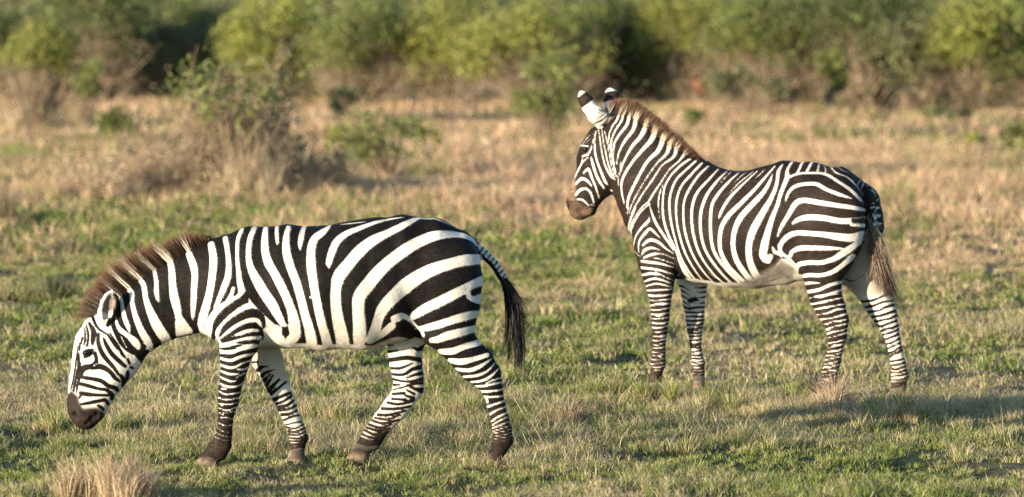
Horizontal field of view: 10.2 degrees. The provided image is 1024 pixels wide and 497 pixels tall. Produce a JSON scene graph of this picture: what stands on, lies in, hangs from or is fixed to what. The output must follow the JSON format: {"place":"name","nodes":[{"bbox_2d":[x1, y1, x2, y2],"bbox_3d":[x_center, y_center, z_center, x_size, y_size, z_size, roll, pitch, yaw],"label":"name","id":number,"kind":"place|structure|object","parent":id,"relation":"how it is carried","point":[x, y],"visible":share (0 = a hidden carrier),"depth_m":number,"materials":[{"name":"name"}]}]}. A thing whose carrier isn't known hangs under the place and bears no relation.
{"place":"outdoors","nodes":[
{"label":"outdoors","id":0,"kind":"place"},
{"bbox_2d":[0,374,1023,496],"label":"short grass","id":1,"kind":"structure","parent":0,"point":[551,443],"depth_m":32.87,"materials":[{"name":"green plant"}]},
{"bbox_2d":[0,207,1023,388],"bbox_3d":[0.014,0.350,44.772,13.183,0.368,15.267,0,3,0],"label":"grass","id":2,"kind":"structure","parent":0,"point":[1007,329],"depth_m":42.11,"materials":[{"name":"green plant"}]},
{"bbox_2d":[0,0,1023,496],"bbox_3d":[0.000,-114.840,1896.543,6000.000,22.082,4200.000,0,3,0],"label":"ground","id":3,"kind":"structure","parent":0,"point":[912,458],"depth_m":38.72,"materials":[{"name":"green plant"}]},
{"bbox_2d":[0,179,28,220],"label":"grass tussock","id":4,"kind":"object","parent":3,"relation":"on","point":[5,204],"depth_m":58.25,"materials":[{"name":"beige plant"}]},
{"bbox_2d":[0,0,66,102],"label":"bush","id":5,"kind":"object","parent":3,"relation":"on","point":[7,28],"visible":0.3,"depth_m":96.83,"materials":[{"name":"green plant"}]},
{"bbox_2d":[3,1,80,91],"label":"bush","id":6,"kind":"object","parent":3,"relation":"on","point":[50,14],"visible":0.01,"depth_m":101.00,"materials":[{"name":"green plant"}]},
{"bbox_2d":[0,8,88,132],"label":"shrub","id":7,"kind":"object","parent":3,"relation":"on","point":[43,108],"visible":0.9,"depth_m":82.96,"materials":[{"name":"green plant"}]},
{"bbox_2d":[10,264,90,301],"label":"grass tussock","id":8,"kind":"object","parent":3,"relation":"on","point":[52,290],"depth_m":45.57,"materials":[{"name":"green plant"}]},
{"bbox_2d":[12,402,103,436],"bbox_3d":[-2.666,0.986,34.121,0.613,0.233,0.619,1,3,18],"label":"grass tussock","id":9,"kind":"object","parent":3,"relation":"on","point":[43,420],"depth_m":34.08,"materials":[{"name":"plant"}]},
{"bbox_2d":[24,231,95,253],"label":"grass tussock","id":10,"kind":"object","parent":3,"relation":"on","point":[62,241],"depth_m":52.77,"materials":[{"name":"beige plant"}]},
{"bbox_2d":[68,57,113,126],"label":"shrub","id":11,"kind":"object","parent":3,"relation":"on","point":[88,86],"visible":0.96,"depth_m":84.95,"materials":[{"name":"green plant"}]},
{"bbox_2d":[32,149,155,202],"bbox_3d":[-4.527,-0.770,62.428,1.594,0.728,1.184,1,3,17],"label":"dry bush","id":12,"kind":"object","parent":3,"relation":"on","point":[117,187],"visible":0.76,"depth_m":62.35,"materials":[{"name":"beige plant"}]},
{"bbox_2d":[4,0,186,103],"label":"bush","id":13,"kind":"object","parent":3,"relation":"on","point":[95,41],"visible":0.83,"depth_m":96.78,"materials":[{"name":"green plant"}]},
{"bbox_2d":[35,434,186,496],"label":"grass tussock","id":14,"kind":"object","parent":3,"relation":"on","point":[106,484],"depth_m":29.82,"materials":[{"name":"beige plant"}]},
{"bbox_2d":[91,102,140,144],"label":"shrub","id":15,"kind":"object","parent":3,"relation":"on","point":[109,123],"visible":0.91,"depth_m":77.91,"materials":[{"name":"green plant"}]},
{"bbox_2d":[94,406,159,433],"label":"grass tussock","id":16,"kind":"object","parent":3,"relation":"on","point":[131,423],"depth_m":33.94,"materials":[{"name":"plant"}]},
{"bbox_2d":[54,111,225,196],"bbox_3d":[-3.939,-1.040,63.263,1.739,1.036,2.197,2,4,35],"label":"dry bush","id":17,"kind":"object","parent":3,"relation":"on","point":[162,180],"visible":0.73,"depth_m":63.15,"materials":[{"name":"brown plant"}]},
{"bbox_2d":[114,16,233,100],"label":"bush","id":18,"kind":"object","parent":3,"relation":"on","point":[151,66],"visible":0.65,"depth_m":98.17,"materials":[{"name":"green plant"}]},
{"bbox_2d":[129,0,248,93],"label":"bush","id":19,"kind":"object","parent":3,"relation":"on","point":[189,12],"visible":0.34,"depth_m":99.30,"materials":[{"name":"green plant"}]},
{"bbox_2d":[147,2,251,97],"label":"bush","id":20,"kind":"object","parent":3,"relation":"on","point":[209,47],"visible":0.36,"depth_m":98.08,"materials":[{"name":"green plant"}]},
{"bbox_2d":[123,36,367,201],"bbox_3d":[-3.028,-1.426,63.285,2.630,1.836,2.665,1,3,19],"label":"dry bush","id":21,"kind":"object","parent":3,"relation":"on","point":[252,155],"visible":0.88,"depth_m":62.99,"materials":[{"name":"beige plant"}]},
{"bbox_2d":[190,0,334,101],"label":"bush","id":22,"kind":"object","parent":3,"relation":"on","point":[256,42],"visible":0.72,"depth_m":96.75,"materials":[{"name":"green plant"}]},
{"bbox_2d":[265,34,298,108],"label":"bare trunk","id":23,"kind":"object","parent":3,"relation":"on","point":[276,64],"visible":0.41,"depth_m":75.51,"materials":[{"name":"brown plant"}]},
{"bbox_2d":[67,214,529,467],"bbox_3d":[-1.191,0.521,31.929,2.582,1.428,0.623,0,3,0],"label":"zebra","id":24,"kind":"object","parent":3,"relation":"on","point":[406,289],"visible":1,"depth_m":31.78,"materials":[{"name":"multicoloured"}]},
{"bbox_2d":[282,32,363,103],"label":"bush","id":25,"kind":"object","parent":3,"relation":"on","point":[303,86],"visible":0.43,"depth_m":96.85,"materials":[{"name":"green plant"}]},
{"bbox_2d":[282,130,380,192],"bbox_3d":[-2.234,-0.933,63.719,1.849,0.825,1.467,0,3,-4],"label":"dry bush","id":26,"kind":"object","parent":3,"relation":"on","point":[337,167],"visible":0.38,"depth_m":63.68,"materials":[{"name":"brown plant"}]},
{"bbox_2d":[296,393,368,422],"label":"grass tussock","id":27,"kind":"object","parent":3,"relation":"on","point":[331,413],"depth_m":34.64,"materials":[{"name":"green plant"}]},
{"bbox_2d":[320,112,354,166],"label":"shrub","id":28,"kind":"object","parent":3,"relation":"on","point":[337,130],"visible":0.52,"depth_m":69.10,"materials":[{"name":"green plant"}]},
{"bbox_2d":[314,83,363,119],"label":"shrub","id":29,"kind":"object","parent":3,"relation":"on","point":[348,93],"visible":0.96,"depth_m":87.08,"materials":[{"name":"green plant"}]},
{"bbox_2d":[280,0,446,105],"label":"bush","id":30,"kind":"object","parent":3,"relation":"on","point":[370,21],"visible":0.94,"depth_m":95.48,"materials":[{"name":"green plant"}]},
{"bbox_2d":[335,89,431,177],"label":"shrub","id":31,"kind":"object","parent":3,"relation":"on","point":[370,152],"visible":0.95,"depth_m":67.47,"materials":[{"name":"green plant"}]},
{"bbox_2d":[415,116,444,159],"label":"shrub","id":32,"kind":"object","parent":3,"relation":"on","point":[434,133],"visible":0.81,"depth_m":72.59,"materials":[{"name":"green plant"}]},
{"bbox_2d":[364,0,517,103],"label":"bush","id":33,"kind":"object","parent":3,"relation":"on","point":[434,73],"visible":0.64,"depth_m":95.50,"materials":[{"name":"green plant"}]},
{"bbox_2d":[428,354,458,374],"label":"grass tussock","id":34,"kind":"object","parent":3,"relation":"on","point":[435,366],"depth_m":38.49,"materials":[{"name":"green plant"}]},
{"bbox_2d":[429,392,487,418],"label":"grass tussock","id":35,"kind":"object","parent":3,"relation":"on","point":[472,404],"depth_m":34.81,"materials":[{"name":"plant"}]},
{"bbox_2d":[170,472,754,496],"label":"outlying grass","id":36,"kind":"structure","parent":3,"relation":"on","point":[695,493],"depth_m":28.33,"materials":[{"name":"plant"}]},
{"bbox_2d":[445,73,497,113],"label":"shrub","id":37,"kind":"object","parent":3,"relation":"on","point":[482,89],"visible":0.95,"depth_m":91.35,"materials":[{"name":"brown plant"}]},
{"bbox_2d":[0,356,988,437],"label":"hummock grass","id":38,"kind":"structure","parent":3,"relation":"on","point":[447,388],"depth_m":36.20,"materials":[{"name":"green plant"}]},
{"bbox_2d":[0,121,1023,257],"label":"dry grass","id":39,"kind":"structure","parent":3,"relation":"on","point":[932,171],"depth_m":61.15,"materials":[{"name":"beige plant"}]},
{"bbox_2d":[0,65,1023,152],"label":"dry grass","id":40,"kind":"structure","parent":3,"relation":"on","point":[506,126],"depth_m":85.60,"materials":[{"name":"beige plant"}]},
{"bbox_2d":[0,0,1023,73],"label":"distant scrub","id":41,"kind":"object","parent":3,"relation":"on","point":[319,6],"visible":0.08,"depth_m":126.31,"materials":[{"name":"green plant"}]},
{"bbox_2d":[0,94,1023,233],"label":"tufts","id":42,"kind":"object","parent":3,"relation":"on","point":[847,130],"visible":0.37,"depth_m":73.90,"materials":[{"name":"beige plant"}]},
{"bbox_2d":[0,330,1023,460],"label":"coarse tufts","id":43,"kind":"object","parent":3,"relation":"on","point":[769,446],"visible":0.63,"depth_m":36.03,"materials":[{"name":"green plant"}]},
{"bbox_2d":[376,0,662,106],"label":"bush","id":44,"kind":"object","parent":3,"relation":"on","point":[484,49],"visible":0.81,"depth_m":94.23,"materials":[{"name":"green plant"}]},
{"bbox_2d":[497,181,552,210],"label":"grass tussock","id":45,"kind":"object","parent":3,"relation":"on","point":[513,201],"depth_m":60.37,"materials":[{"name":"beige plant"}]},
{"bbox_2d":[505,30,586,139],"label":"shrub","id":46,"kind":"object","parent":3,"relation":"on","point":[530,101],"visible":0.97,"depth_m":78.33,"materials":[{"name":"green plant"}]},
{"bbox_2d":[538,391,604,427],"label":"grass tussock","id":47,"kind":"object","parent":3,"relation":"on","point":[574,410],"depth_m":34.40,"materials":[{"name":"plant"}]},
{"bbox_2d":[543,0,649,103],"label":"bush","id":48,"kind":"object","parent":3,"relation":"on","point":[624,12],"visible":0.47,"depth_m":96.04,"materials":[{"name":"green plant"}]},
{"bbox_2d":[567,371,636,398],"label":"grass tussock","id":49,"kind":"object","parent":3,"relation":"on","point":[620,388],"depth_m":36.48,"materials":[{"name":"green plant"}]},
{"bbox_2d":[573,0,702,103],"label":"bush","id":50,"kind":"object","parent":3,"relation":"on","point":[645,73],"visible":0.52,"depth_m":96.03,"materials":[{"name":"green plant"}]},
{"bbox_2d":[612,369,698,404],"bbox_3d":[0.917,0.873,35.971,0.641,0.251,0.594,0,3,0],"label":"grass tussock","id":51,"kind":"object","parent":3,"relation":"on","point":[644,393],"depth_m":35.94,"materials":[{"name":"green plant"}]},
{"bbox_2d":[618,0,759,104],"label":"bush","id":52,"kind":"object","parent":3,"relation":"on","point":[674,28],"visible":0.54,"depth_m":95.07,"materials":[{"name":"green plant"}]},
{"bbox_2d":[681,106,707,127],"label":"shrub","id":53,"kind":"object","parent":3,"relation":"on","point":[691,114],"visible":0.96,"depth_m":84.10,"materials":[{"name":"green plant"}]},
{"bbox_2d":[690,75,710,105],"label":"dead shrub","id":54,"kind":"object","parent":3,"relation":"on","point":[698,87],"visible":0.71,"depth_m":93.45,"materials":[{"name":"brown plant"}]},
{"bbox_2d":[703,312,730,334],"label":"grass tussock","id":55,"kind":"object","parent":3,"relation":"on","point":[708,328],"depth_m":41.77,"materials":[{"name":"green plant"}]},
{"bbox_2d":[674,381,773,413],"bbox_3d":[1.302,0.915,35.577,0.738,0.254,0.714,0,3,0],"label":"grass tussock","id":56,"kind":"object","parent":3,"relation":"on","point":[712,400],"depth_m":35.52,"materials":[{"name":"green plant"}]},
{"bbox_2d":[566,88,907,398],"bbox_3d":[1.411,-0.025,36.574,2.320,1.975,0.659,1,4,24],"label":"zebra","id":57,"kind":"object","parent":3,"relation":"on","point":[695,224],"visible":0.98,"depth_m":36.34,"materials":[{"name":"multicoloured"}]},
{"bbox_2d":[699,60,796,115],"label":"shrub","id":58,"kind":"object","parent":3,"relation":"on","point":[722,82],"visible":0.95,"depth_m":90.09,"materials":[{"name":"green plant"}]},
{"bbox_2d":[668,0,847,109],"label":"bush","id":59,"kind":"object","parent":3,"relation":"on","point":[751,29],"visible":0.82,"depth_m":93.07,"materials":[{"name":"green plant"}]},
{"bbox_2d":[756,0,879,109],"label":"bush","id":60,"kind":"object","parent":3,"relation":"on","point":[812,91],"visible":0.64,"depth_m":93.14,"materials":[{"name":"green plant"}]},
{"bbox_2d":[810,42,856,108],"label":"shrub","id":61,"kind":"object","parent":3,"relation":"on","point":[836,75],"visible":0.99,"depth_m":91.32,"materials":[{"name":"green plant"}]},
{"bbox_2d":[807,358,862,405],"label":"grass tussock","id":62,"kind":"object","parent":3,"relation":"on","point":[833,391],"depth_m":35.57,"materials":[{"name":"beige plant"}]},
{"bbox_2d":[782,0,943,110],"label":"bush","id":63,"kind":"object","parent":3,"relation":"on","point":[866,18],"visible":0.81,"depth_m":92.57,"materials":[{"name":"green plant"}]},
{"bbox_2d":[851,383,889,410],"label":"grass tussock","id":64,"kind":"object","parent":3,"relation":"on","point":[864,398],"depth_m":35.44,"materials":[{"name":"plant"}]},
{"bbox_2d":[845,383,944,423],"bbox_3d":[2.368,0.927,34.753,0.608,0.262,0.702,-3,4,-40],"label":"grass tussock","id":65,"kind":"object","parent":3,"relation":"on","point":[914,412],"depth_m":34.67,"materials":[{"name":"plant"}]},
{"bbox_2d":[894,87,931,113],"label":"shrub","id":66,"kind":"object","parent":3,"relation":"on","point":[910,98],"visible":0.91,"depth_m":90.21,"materials":[{"name":"brown plant"}]},
{"bbox_2d":[851,0,1016,112],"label":"bush","id":67,"kind":"object","parent":3,"relation":"on","point":[910,71],"visible":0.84,"depth_m":91.95,"materials":[{"name":"green plant"}]},
{"bbox_2d":[920,101,972,122],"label":"shrub","id":68,"kind":"object","parent":3,"relation":"on","point":[930,110],"visible":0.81,"depth_m":86.29,"materials":[{"name":"green plant"}]},
{"bbox_2d":[871,0,1023,110],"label":"bush","id":69,"kind":"object","parent":3,"relation":"on","point":[992,12],"visible":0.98,"depth_m":91.86,"materials":[{"name":"green plant"}]},
{"bbox_2d":[963,131,987,146],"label":"shrub","id":70,"kind":"object","parent":3,"relation":"on","point":[977,136],"visible":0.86,"depth_m":74.74,"materials":[{"name":"green plant"}]},
{"bbox_2d":[950,19,1023,112],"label":"bush","id":71,"kind":"object","parent":3,"relation":"on","point":[1016,77],"visible":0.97,"depth_m":91.96,"materials":[{"name":"green plant"}]},
{"bbox_2d":[993,100,1023,158],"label":"shrub","id":72,"kind":"object","parent":3,"relation":"on","point":[1017,129],"visible":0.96,"depth_m":72.31,"materials":[{"name":"green plant"}]},
{"bbox_2d":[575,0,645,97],"bbox_3d":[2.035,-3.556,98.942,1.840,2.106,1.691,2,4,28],"label":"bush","id":73,"kind":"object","parent":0,"point":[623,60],"visible":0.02,"depth_m":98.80,"materials":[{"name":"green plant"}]}
]}

